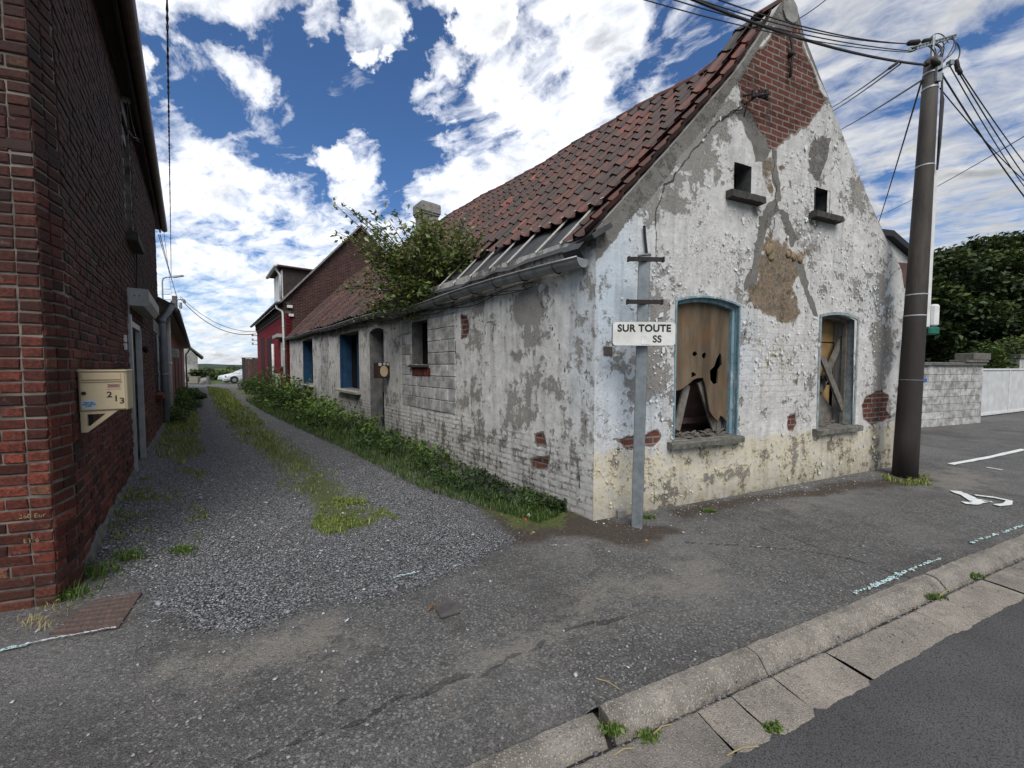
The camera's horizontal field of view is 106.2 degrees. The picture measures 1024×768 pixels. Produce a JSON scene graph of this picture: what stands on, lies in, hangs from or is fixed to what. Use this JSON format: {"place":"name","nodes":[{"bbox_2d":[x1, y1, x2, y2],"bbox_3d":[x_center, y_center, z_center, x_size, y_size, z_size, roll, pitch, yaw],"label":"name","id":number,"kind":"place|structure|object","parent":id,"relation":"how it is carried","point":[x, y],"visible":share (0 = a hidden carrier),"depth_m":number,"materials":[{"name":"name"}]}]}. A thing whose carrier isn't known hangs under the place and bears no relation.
{"place":"outdoors","nodes":[
{"label":"outdoors","id":0,"kind":"place"},
{"bbox_2d":[185,378,241,383],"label":"meadow","id":1,"kind":"structure","parent":0,"point":[213,381],"depth_m":42.04,"materials":[{"name":"plant"}]},
{"bbox_2d":[162,275,183,299],"bbox_3d":[-28.841,-4.455,32.835,1.859,9.590,0.220,0,3,0],"label":"street lamp","id":2,"kind":"object","parent":1,"relation":"on","point":[176,276],"visible":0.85,"depth_m":32.64,"materials":[{"name":"metal"}]},
{"bbox_2d":[172,296,185,308],"bbox_3d":[-27.518,-3.439,31.879,1.149,7.644,0.520,0,3,0],"label":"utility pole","id":3,"kind":"object","parent":1,"relation":"on","point":[176,299],"visible":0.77,"depth_m":31.69,"materials":[{"name":"grey wood"}]},
{"bbox_2d":[158,234,176,294],"bbox_3d":[-18.362,-5.387,20.882,0.014,2.706,31.138,-2,3,-40],"label":"overhead cable","id":4,"kind":"object","parent":3,"relation":"attached to","point":[165,258],"visible":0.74,"depth_m":11.71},
{"bbox_2d":[166,0,170,251],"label":"overhead cable","id":5,"kind":"object","parent":3,"relation":"attached to","point":[167,37],"visible":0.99,"depth_m":7.50,"materials":[{"name":"rubber"}]},
{"bbox_2d":[160,235,182,317],"bbox_3d":[-18.151,-4.487,20.922,0.014,0.902,30.914,-2,3,-40],"label":"overhead cable","id":6,"kind":"object","parent":3,"relation":"attached to","point":[168,267],"visible":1,"depth_m":12.14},
{"bbox_2d":[180,298,253,334],"bbox_3d":[-23.164,-5.360,30.092,9.093,3.253,0.051,1,3,22],"label":"overhead cable","id":7,"kind":"object","parent":3,"relation":"attached to","point":[214,326],"visible":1,"depth_m":30.23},
{"bbox_2d":[180,296,255,331],"bbox_3d":[-23.156,-5.539,30.084,9.085,3.232,0.036,1,3,22],"label":"overhead cable","id":8,"kind":"object","parent":3,"relation":"attached to","point":[217,323],"visible":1,"depth_m":29.95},
{"bbox_2d":[184,347,203,382],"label":"white house","id":9,"kind":"structure","parent":1,"relation":"on","point":[193,355],"depth_m":42.26,"materials":[{"name":"paint"}]},
{"bbox_2d":[189,376,200,383],"bbox_3d":[-32.363,-0.402,39.271,0.900,0.720,0.500,0,3,0],"label":"planter","id":10,"kind":"object","parent":1,"relation":"on","point":[194,380],"visible":0.88,"depth_m":39.03,"materials":[{"name":"concrete"}]},
{"bbox_2d":[187,368,207,381],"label":"bush","id":11,"kind":"object","parent":1,"relation":"on","point":[198,372],"visible":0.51,"depth_m":39.72,"materials":[{"name":"green plant"}]},
{"bbox_2d":[199,367,216,374],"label":"distant tree","id":12,"kind":"object","parent":1,"relation":"on","point":[209,370],"visible":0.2,"depth_m":61.52,"materials":[{"name":"green plant"}]},
{"bbox_2d":[207,369,232,379],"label":"distant tree","id":13,"kind":"object","parent":1,"relation":"on","point":[215,374],"visible":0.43,"depth_m":51.31,"materials":[{"name":"green plant"}]},
{"bbox_2d":[226,365,241,369],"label":"distant tree","id":14,"kind":"object","parent":1,"relation":"on","point":[232,367],"visible":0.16,"depth_m":79.01,"materials":[{"name":"green plant"}]},
{"bbox_2d":[241,357,257,385],"bbox_3d":[-20.422,-0.905,31.095,2.400,2.452,0.210,-1,3,-15],"label":"board fence","id":15,"kind":"object","parent":1,"relation":"on","point":[250,367],"visible":0.35,"depth_m":30.85,"materials":[{"name":"wood"}]},
{"bbox_2d":[250,224,383,397],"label":"row house","id":16,"kind":"structure","parent":1,"relation":"on","point":[301,295],"depth_m":19.48,"materials":[{"name":"brick"}]},
{"bbox_2d":[260,337,264,379],"bbox_3d":[-17.099,-1.399,26.406,0.022,3.490,2.339,-2,3,-38],"label":"doorway","id":17,"kind":"structure","parent":16,"relation":"in","point":[262,346],"depth_m":26.25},
{"bbox_2d":[267,337,271,383],"bbox_3d":[-14.754,-1.232,23.448,0.022,3.096,2.459,-2,3,-38],"label":"doorway","id":18,"kind":"structure","parent":16,"relation":"in","point":[269,341],"depth_m":23.46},
{"bbox_2d":[198,364,241,366],"bbox_3d":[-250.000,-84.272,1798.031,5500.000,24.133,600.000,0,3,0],"label":"hills","id":19,"kind":"structure","parent":0,"point":[211,365],"depth_m":1758.59,"materials":[{"name":"plant"}]},
{"bbox_2d":[0,384,595,628],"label":"alley","id":20,"kind":"structure","parent":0,"point":[115,582],"depth_m":4.03,"materials":[{"name":"gravel"}]},
{"bbox_2d":[17,601,72,633],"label":"dry grass","id":21,"kind":"structure","parent":20,"relation":"on","point":[41,620],"depth_m":2.40,"materials":[{"name":"plant"}]},
{"bbox_2d":[39,578,109,608],"bbox_3d":[-3.082,1.437,2.671,0.439,0.108,0.325,0,3,0],"label":"weed tuft","id":22,"kind":"object","parent":20,"relation":"on","point":[78,590],"visible":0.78,"depth_m":2.67,"materials":[{"name":"green plant"}]},
{"bbox_2d":[0,0,167,611],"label":"brick house","id":23,"kind":"structure","parent":20,"relation":"on","point":[82,214],"depth_m":2.81,"materials":[{"name":"brick"}]},
{"bbox_2d":[76,370,133,432],"bbox_3d":[-3.191,0.126,3.030,0.273,0.478,0.172,-2,3,-32],"label":"mailbox","id":24,"kind":"object","parent":23,"relation":"attached to","point":[107,393],"visible":1,"depth_m":2.96,"materials":[{"name":"beige metal"}]},
{"bbox_2d":[121,99,144,254],"bbox_3d":[-5.638,-2.977,5.612,0.284,1.910,0.860,-2,3,-39],"label":"window","id":25,"kind":"structure","parent":23,"relation":"in","point":[133,238],"depth_m":5.57,"materials":[{"name":"black glass"}]},
{"bbox_2d":[126,287,158,471],"bbox_3d":[-5.811,-0.004,5.999,0.420,2.677,2.006,-2,3,-39],"label":"door","id":26,"kind":"structure","parent":23,"relation":"in","point":[141,301],"depth_m":5.71,"materials":[{"name":"metal"}]},
{"bbox_2d":[152,319,165,399],"bbox_3d":[-8.156,-0.556,8.910,0.140,1.720,1.874,-2,3,-39],"label":"window","id":27,"kind":"structure","parent":23,"relation":"in","point":[161,395],"depth_m":8.72,"materials":[{"name":"black glass"}]},
{"bbox_2d":[80,557,128,581],"bbox_3d":[-3.240,1.397,2.966,0.447,0.165,0.376,-1,3,-30],"label":"weed tuft","id":28,"kind":"object","parent":20,"relation":"on","point":[100,567],"visible":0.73,"depth_m":2.96,"materials":[{"name":"green plant"}]},
{"bbox_2d":[104,544,153,565],"bbox_3d":[-3.183,1.403,3.195,0.412,0.111,0.248,0,3,0],"label":"weed tuft","id":29,"kind":"object","parent":20,"relation":"on","point":[127,555],"visible":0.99,"depth_m":3.18,"materials":[{"name":"green plant"}]},
{"bbox_2d":[157,296,190,422],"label":"brick house","id":30,"kind":"structure","parent":20,"relation":"on","point":[174,342],"depth_m":10.60,"materials":[{"name":"brick"}]},
{"bbox_2d":[161,542,198,556],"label":"weed tuft","id":31,"kind":"object","parent":20,"relation":"on","point":[183,549],"visible":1,"depth_m":3.31,"materials":[{"name":"green plant"}]},
{"bbox_2d":[169,384,206,422],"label":"verge weeds","id":32,"kind":"object","parent":20,"relation":"on","point":[185,398],"visible":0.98,"depth_m":14.63,"materials":[{"name":"green plant"}]},
{"bbox_2d":[199,377,211,384],"bbox_3d":[-29.597,-0.143,37.035,0.817,1.062,0.932,1,3,24],"label":"boulder","id":33,"kind":"object","parent":20,"relation":"on","point":[202,380],"visible":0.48,"depth_m":36.75,"materials":[{"name":"stone"}]},
{"bbox_2d":[206,376,209,384],"bbox_3d":[-28.456,-0.323,36.021,0.240,0.850,0.240,1,3,22],"label":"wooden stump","id":34,"kind":"object","parent":20,"relation":"on","point":[208,380],"visible":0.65,"depth_m":35.93,"materials":[{"name":"grey wood"}]},
{"bbox_2d":[217,369,241,382],"bbox_3d":[-27.724,-0.856,39.746,1.911,1.475,4.230,2,3,32],"label":"car","id":35,"kind":"object","parent":20,"relation":"on","point":[235,377],"visible":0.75,"depth_m":38.36,"materials":[{"name":"white paint"}]},
{"bbox_2d":[237,376,259,389],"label":"weed clump","id":36,"kind":"object","parent":20,"relation":"on","point":[242,383],"visible":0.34,"depth_m":27.10,"materials":[{"name":"green plant"}]},
{"bbox_2d":[242,371,269,393],"bbox_3d":[-15.222,-0.088,23.051,1.710,1.454,1.657,0,3,0],"label":"weed clump","id":37,"kind":"object","parent":20,"relation":"on","point":[248,383],"visible":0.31,"depth_m":22.86,"materials":[{"name":"green plant"}]},
{"bbox_2d":[248,365,278,397],"bbox_3d":[-12.839,-0.143,20.189,1.860,1.811,1.843,0,3,0],"label":"weed clump","id":38,"kind":"object","parent":20,"relation":"on","point":[266,381],"visible":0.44,"depth_m":20.00,"materials":[{"name":"green plant"}]},
{"bbox_2d":[252,370,293,404],"bbox_3d":[-10.220,0.153,16.724,1.842,1.538,1.825,0,3,0],"label":"weed clump","id":39,"kind":"object","parent":20,"relation":"on","point":[266,390],"visible":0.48,"depth_m":16.52,"materials":[{"name":"green plant"}]},
{"bbox_2d":[269,379,311,411],"bbox_3d":[-8.175,0.424,14.422,1.624,1.194,1.677,0,3,0],"label":"weed clump","id":40,"kind":"object","parent":20,"relation":"on","point":[287,397],"visible":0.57,"depth_m":14.18,"materials":[{"name":"green plant"}]},
{"bbox_2d":[245,394,560,523],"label":"verge grass","id":41,"kind":"structure","parent":20,"relation":"on","point":[530,510],"depth_m":6.32,"materials":[{"name":"green plant"}]},
{"bbox_2d":[262,375,567,513],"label":"weeds","id":42,"kind":"object","parent":20,"relation":"on","point":[472,475],"visible":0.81,"depth_m":6.77,"materials":[{"name":"green plant"}]},
{"bbox_2d":[2,367,598,714],"bbox_3d":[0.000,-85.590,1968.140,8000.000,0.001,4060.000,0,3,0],"label":"ground","id":43,"kind":"structure","parent":0,"point":[595,710],"depth_m":21.13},
{"bbox_2d":[465,534,1023,767],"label":"kerb","id":44,"kind":"structure","parent":43,"relation":"on","point":[673,696],"depth_m":2.05,"materials":[{"name":"concrete"}]},
{"bbox_2d":[593,716,632,738],"bbox_3d":[0.453,1.542,1.714,0.174,0.049,0.100,0,3,0],"label":"weed tuft","id":45,"kind":"object","parent":44,"relation":"on","point":[615,729],"visible":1,"depth_m":1.71,"materials":[{"name":"green plant"}]},
{"bbox_2d":[924,591,948,600],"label":"weed tuft","id":46,"kind":"object","parent":44,"relation":"on","point":[934,595],"visible":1,"depth_m":2.74,"materials":[{"name":"green plant"}]},
{"bbox_2d":[969,571,986,578],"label":"weed tuft","id":47,"kind":"object","parent":44,"relation":"on","point":[976,575],"visible":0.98,"depth_m":3.01,"materials":[{"name":"green plant"}]},
{"bbox_2d":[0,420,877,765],"bbox_3d":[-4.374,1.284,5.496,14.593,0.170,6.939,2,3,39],"label":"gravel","id":48,"kind":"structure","parent":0,"point":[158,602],"depth_m":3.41,"materials":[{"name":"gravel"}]},
{"bbox_2d":[0,443,1023,767],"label":"pavement","id":49,"kind":"structure","parent":0,"point":[622,593],"depth_m":2.32,"materials":[{"name":"asphalt"}]},
{"bbox_2d":[0,642,29,650],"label":"paint marks","id":50,"kind":"object","parent":49,"relation":"on","point":[14,646],"visible":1,"depth_m":2.18},
{"bbox_2d":[30,626,115,642],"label":"paint marks","id":51,"kind":"object","parent":49,"relation":"on","point":[74,634],"visible":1,"depth_m":2.28},
{"bbox_2d":[49,592,141,634],"bbox_3d":[-2.649,1.488,2.481,0.351,0.026,0.420,-1,3,-22],"label":"access cover","id":52,"kind":"object","parent":49,"relation":"on","point":[111,611],"visible":1,"depth_m":2.46,"materials":[{"name":"metal"}]},
{"bbox_2d":[436,599,459,618],"bbox_3d":[-0.426,1.466,2.532,0.136,0.030,0.158,-1,3,-26],"label":"slate fragment","id":53,"kind":"object","parent":49,"relation":"on","point":[447,608],"visible":1,"depth_m":2.51,"materials":[{"name":"stone"}]},
{"bbox_2d":[284,0,904,520],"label":"cottage","id":54,"kind":"structure","parent":49,"relation":"on","point":[728,184],"depth_m":4.92,"materials":[{"name":"white paint"}]},
{"bbox_2d":[301,339,313,386],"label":"window","id":55,"kind":"structure","parent":54,"relation":"in","point":[307,344],"depth_m":15.96,"materials":[{"name":"blue paint"}]},
{"bbox_2d":[335,330,371,394],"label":"window","id":56,"kind":"structure","parent":54,"relation":"in","point":[349,355],"depth_m":11.55,"materials":[{"name":"blue paint"}]},
{"bbox_2d":[369,328,384,432],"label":"door","id":57,"kind":"structure","parent":54,"relation":"in","point":[376,336],"depth_m":9.44,"materials":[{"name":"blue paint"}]},
{"bbox_2d":[374,362,389,377],"bbox_3d":[-2.831,-0.301,8.357,0.260,0.340,0.288,-2,3,-38],"label":"letter box","id":58,"kind":"object","parent":54,"relation":"attached to","point":[381,369],"visible":1,"depth_m":8.25,"materials":[{"name":"beige paint"}]},
{"bbox_2d":[330,197,488,325],"bbox_3d":[-1.858,-2.315,6.906,3.504,2.467,1.286,1,3,18],"label":"sapling","id":59,"kind":"object","parent":54,"relation":"on","point":[431,262],"visible":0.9,"depth_m":6.75,"materials":[{"name":"green plant"}]},
{"bbox_2d":[408,319,430,375],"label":"window","id":60,"kind":"structure","parent":54,"relation":"in","point":[419,328],"depth_m":7.47,"materials":[{"name":"glass"}]},
{"bbox_2d":[593,296,744,448],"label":"window","id":61,"kind":"structure","parent":54,"relation":"in","point":[708,328],"depth_m":4.69,"materials":[{"name":"blue paint"}]},
{"bbox_2d":[812,312,863,434],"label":"window","id":62,"kind":"structure","parent":54,"relation":"in","point":[835,413],"depth_m":5.76,"materials":[{"name":"grey paint"}]},
{"bbox_2d":[596,678,619,689],"bbox_3d":[0.483,1.502,1.933,0.125,0.013,0.010,2,3,33],"label":"straw","id":63,"kind":"object","parent":49,"relation":"on","point":[608,682],"visible":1,"depth_m":1.93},
{"bbox_2d":[616,508,625,518],"bbox_3d":[1.154,1.377,4.107,0.100,0.085,0.090,-1,3,-17],"label":"loose block","id":64,"kind":"object","parent":49,"relation":"on","point":[620,512],"depth_m":4.07,"materials":[{"name":"grey concrete"}]},
{"bbox_2d":[612,253,675,528],"bbox_3d":[1.259,0.115,3.765,0.609,2.737,0.174,0,3,0],"label":"sign post","id":65,"kind":"object","parent":49,"relation":"on","point":[642,334],"visible":1,"depth_m":3.73,"materials":[{"name":"metal"}]},
{"bbox_2d":[643,513,658,519],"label":"weed tuft","id":66,"kind":"object","parent":49,"relation":"on","point":[647,516],"visible":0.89,"depth_m":4.06,"materials":[{"name":"green plant"}]},
{"bbox_2d":[697,506,719,512],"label":"weed tuft","id":67,"kind":"object","parent":49,"relation":"on","point":[708,510],"visible":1,"depth_m":4.24,"materials":[{"name":"green plant"}]},
{"bbox_2d":[596,472,894,535],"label":"plaster crumbs","id":68,"kind":"object","parent":49,"relation":"on","point":[758,499],"visible":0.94,"depth_m":4.74,"materials":[{"name":"stone"}]},
{"bbox_2d":[870,570,905,586],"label":"paint marks","id":69,"kind":"object","parent":49,"relation":"on","point":[886,579],"visible":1,"depth_m":2.87},
{"bbox_2d":[853,557,940,593],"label":"paint marks","id":70,"kind":"object","parent":49,"relation":"on","point":[898,574],"visible":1,"depth_m":2.95},
{"bbox_2d":[887,33,962,478],"bbox_3d":[5.648,-1.831,5.417,1.918,6.583,0.357,-1,3,-19],"label":"utility pole","id":71,"kind":"object","parent":49,"relation":"on","point":[920,317],"visible":1,"depth_m":5.44,"materials":[{"name":"brown wood"}]},
{"bbox_2d":[644,0,909,52],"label":"overhead cable","id":72,"kind":"object","parent":71,"relation":"attached to","point":[764,30],"visible":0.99,"depth_m":3.91,"materials":[{"name":"rubber"}]},
{"bbox_2d":[673,0,907,50],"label":"overhead cable","id":73,"kind":"object","parent":71,"relation":"attached to","point":[791,31],"visible":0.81,"depth_m":4.43,"materials":[{"name":"rubber"}]},
{"bbox_2d":[701,0,893,43],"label":"overhead cable","id":74,"kind":"object","parent":71,"relation":"attached to","point":[785,25],"visible":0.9,"depth_m":4.26,"materials":[{"name":"rubber"}]},
{"bbox_2d":[690,0,925,65],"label":"overhead cable","id":75,"kind":"object","parent":71,"relation":"attached to","point":[718,9],"visible":0.98,"depth_m":4.18,"materials":[{"name":"rubber"}]},
{"bbox_2d":[718,0,907,43],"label":"overhead cable","id":76,"kind":"object","parent":71,"relation":"attached to","point":[805,26],"visible":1,"depth_m":4.19,"materials":[{"name":"rubber"}]},
{"bbox_2d":[832,70,887,107],"bbox_3d":[8.116,-6.997,9.432,0.022,4.801,10.234,2,3,33],"label":"overhead cable","id":77,"kind":"object","parent":71,"relation":"attached to","point":[863,86],"visible":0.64,"depth_m":7.08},
{"bbox_2d":[833,63,900,110],"bbox_3d":[8.134,-6.910,9.436,0.022,4.683,10.220,2,3,33],"label":"overhead cable","id":78,"kind":"object","parent":71,"relation":"attached to","point":[871,84],"visible":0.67,"depth_m":6.61,"materials":[{"name":"rubber"}]},
{"bbox_2d":[841,79,922,129],"bbox_3d":[9.243,-7.138,10.477,0.025,5.332,12.574,2,3,34],"label":"overhead cable","id":79,"kind":"object","parent":71,"relation":"attached to","point":[886,102],"visible":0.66,"depth_m":6.98,"materials":[{"name":"rubber"}]},
{"bbox_2d":[879,80,922,220],"bbox_3d":[10.293,-5.178,10.564,0.022,1.434,13.855,2,3,41],"label":"overhead cable","id":80,"kind":"object","parent":71,"relation":"attached to","point":[921,81],"visible":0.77,"depth_m":6.99,"materials":[{"name":"rubber"}]},
{"bbox_2d":[939,88,1023,180],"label":"overhead cable","id":81,"kind":"object","parent":71,"relation":"attached to","point":[978,133],"visible":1,"depth_m":5.97,"materials":[{"name":"rubber"}]},
{"bbox_2d":[943,76,1023,196],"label":"overhead cable","id":82,"kind":"object","parent":71,"relation":"attached to","point":[970,119],"visible":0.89,"depth_m":6.03,"materials":[{"name":"rubber"}]},
{"bbox_2d":[949,66,1023,185],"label":"overhead cable","id":83,"kind":"object","parent":71,"relation":"attached to","point":[982,121],"visible":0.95,"depth_m":6.09,"materials":[{"name":"rubber"}]},
{"bbox_2d":[960,75,1023,175],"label":"overhead cable","id":84,"kind":"object","parent":71,"relation":"attached to","point":[966,85],"visible":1,"depth_m":6.33,"materials":[{"name":"rubber"}]},
{"bbox_2d":[961,74,1023,162],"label":"overhead cable","id":85,"kind":"object","parent":71,"relation":"attached to","point":[990,116],"visible":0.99,"depth_m":6.43,"materials":[{"name":"rubber"}]},
{"bbox_2d":[950,490,1012,505],"bbox_3d":[5.641,1.384,4.575,0.488,0.001,0.644,2,3,38],"label":"painted symbol","id":86,"kind":"object","parent":49,"relation":"on","point":[974,500],"visible":1,"depth_m":4.57,"materials":[{"name":"white paint"}]},
{"bbox_2d":[947,449,1023,464],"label":"paint line","id":87,"kind":"object","parent":49,"relation":"on","point":[991,456],"visible":1,"depth_m":6.74,"materials":[{"name":"paint"}]},
{"bbox_2d":[970,525,1023,542],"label":"paint marks","id":88,"kind":"object","parent":49,"relation":"on","point":[1015,527],"visible":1,"depth_m":3.64},
{"bbox_2d":[102,386,932,547],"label":"grass","id":89,"kind":"structure","parent":0,"point":[215,392],"depth_m":6.38,"materials":[{"name":"plant"}]},
{"bbox_2d":[135,0,1023,364],"label":"sky","id":90,"kind":"structure","parent":0,"point":[280,110],"materials":[{"name":"blue"}]},
{"bbox_2d":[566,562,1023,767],"bbox_3d":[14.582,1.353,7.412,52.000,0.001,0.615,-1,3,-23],"label":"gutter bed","id":91,"kind":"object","parent":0,"point":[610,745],"depth_m":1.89,"materials":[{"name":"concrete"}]},
{"bbox_2d":[572,560,1023,767],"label":"gutter strip","id":92,"kind":"object","parent":91,"relation":"on","point":[826,680],"visible":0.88,"depth_m":1.97,"materials":[{"name":"concrete"}]},
{"bbox_2d":[613,747,634,754],"bbox_3d":[0.475,1.565,1.642,0.113,0.013,0.011,-1,3,-19],"label":"straw","id":93,"kind":"object","parent":92,"relation":"on","point":[623,749],"visible":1,"depth_m":1.64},
{"bbox_2d":[635,726,661,744],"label":"weed tuft","id":94,"kind":"object","parent":92,"relation":"on","point":[644,734],"visible":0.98,"depth_m":1.71,"materials":[{"name":"green plant"}]},
{"bbox_2d":[653,723,670,734],"bbox_3d":[0.676,1.551,1.735,0.108,0.013,0.010,-1,3,-25],"label":"straw","id":95,"kind":"object","parent":92,"relation":"on","point":[660,727],"visible":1,"depth_m":1.74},
{"bbox_2d":[726,745,758,755],"bbox_3d":[0.981,1.555,1.638,0.162,0.013,0.011,-1,3,-14],"label":"straw","id":96,"kind":"object","parent":92,"relation":"on","point":[741,748],"visible":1,"depth_m":1.64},
{"bbox_2d":[762,718,789,735],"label":"weed tuft","id":97,"kind":"object","parent":92,"relation":"on","point":[774,727],"visible":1,"depth_m":1.75,"materials":[{"name":"green plant"}]},
{"bbox_2d":[560,557,1023,767],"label":"gutter grit","id":98,"kind":"object","parent":92,"relation":"on","point":[595,753],"visible":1,"depth_m":2.10,"materials":[{"name":"gravel"}]},
{"bbox_2d":[720,598,1023,767],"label":"road","id":99,"kind":"structure","parent":0,"point":[954,700],"depth_m":1.80,"materials":[{"name":"asphalt"}]},
{"bbox_2d":[877,136,1023,216],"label":"overhead cable","id":100,"kind":"object","parent":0,"point":[965,170],"visible":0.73,"depth_m":9.77,"materials":[{"name":"rubber"}]},
{"bbox_2d":[919,411,1023,461],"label":"forecourt","id":101,"kind":"structure","parent":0,"point":[993,431],"depth_m":8.85,"materials":[{"name":"asphalt"}]},
{"bbox_2d":[882,229,908,295],"bbox_3d":[7.994,-1.016,8.849,1.707,4.446,1.420,-1,3,-14],"label":"white annex","id":102,"kind":"object","parent":101,"relation":"on","point":[898,244],"visible":0.16,"depth_m":8.19,"materials":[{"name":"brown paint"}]},
{"bbox_2d":[898,262,906,286],"bbox_3d":[8.384,-2.345,8.269,0.347,0.516,0.020,-1,3,-14],"label":"window","id":103,"kind":"structure","parent":102,"relation":"in","point":[903,266],"depth_m":8.27,"materials":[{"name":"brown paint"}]},
{"bbox_2d":[921,353,990,427],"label":"boundary wall","id":104,"kind":"structure","parent":101,"relation":"on","point":[952,392],"depth_m":10.53,"materials":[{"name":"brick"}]},
{"bbox_2d":[925,246,1023,365],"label":"dense tree","id":105,"kind":"object","parent":101,"relation":"on","point":[954,274],"visible":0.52,"depth_m":19.22,"materials":[{"name":"green plant"}]},
{"bbox_2d":[942,232,1023,348],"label":"dense tree","id":106,"kind":"object","parent":101,"relation":"on","point":[992,242],"visible":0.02,"depth_m":22.09,"materials":[{"name":"green plant"}]},
{"bbox_2d":[955,246,1023,353],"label":"dense tree","id":107,"kind":"object","parent":101,"relation":"on","point":[997,332],"visible":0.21,"depth_m":20.77,"materials":[{"name":"green plant"}]},
{"bbox_2d":[979,335,1023,368],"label":"bush","id":108,"kind":"object","parent":101,"relation":"on","point":[999,359],"visible":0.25,"depth_m":15.49,"materials":[{"name":"green plant"}]},
{"bbox_2d":[979,230,1023,338],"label":"dense tree","id":109,"kind":"object","parent":101,"relation":"on","point":[1019,244],"visible":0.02,"depth_m":22.38,"materials":[{"name":"green plant"}]},
{"bbox_2d":[981,368,1023,415],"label":"panel gate","id":110,"kind":"structure","parent":101,"relation":"on","point":[1002,390],"depth_m":12.90,"materials":[{"name":"white plastic"}]},
{"bbox_2d":[1004,354,1023,367],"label":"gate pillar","id":111,"kind":"structure","parent":101,"relation":"on","point":[1018,359],"depth_m":15.20,"materials":[{"name":"concrete"}]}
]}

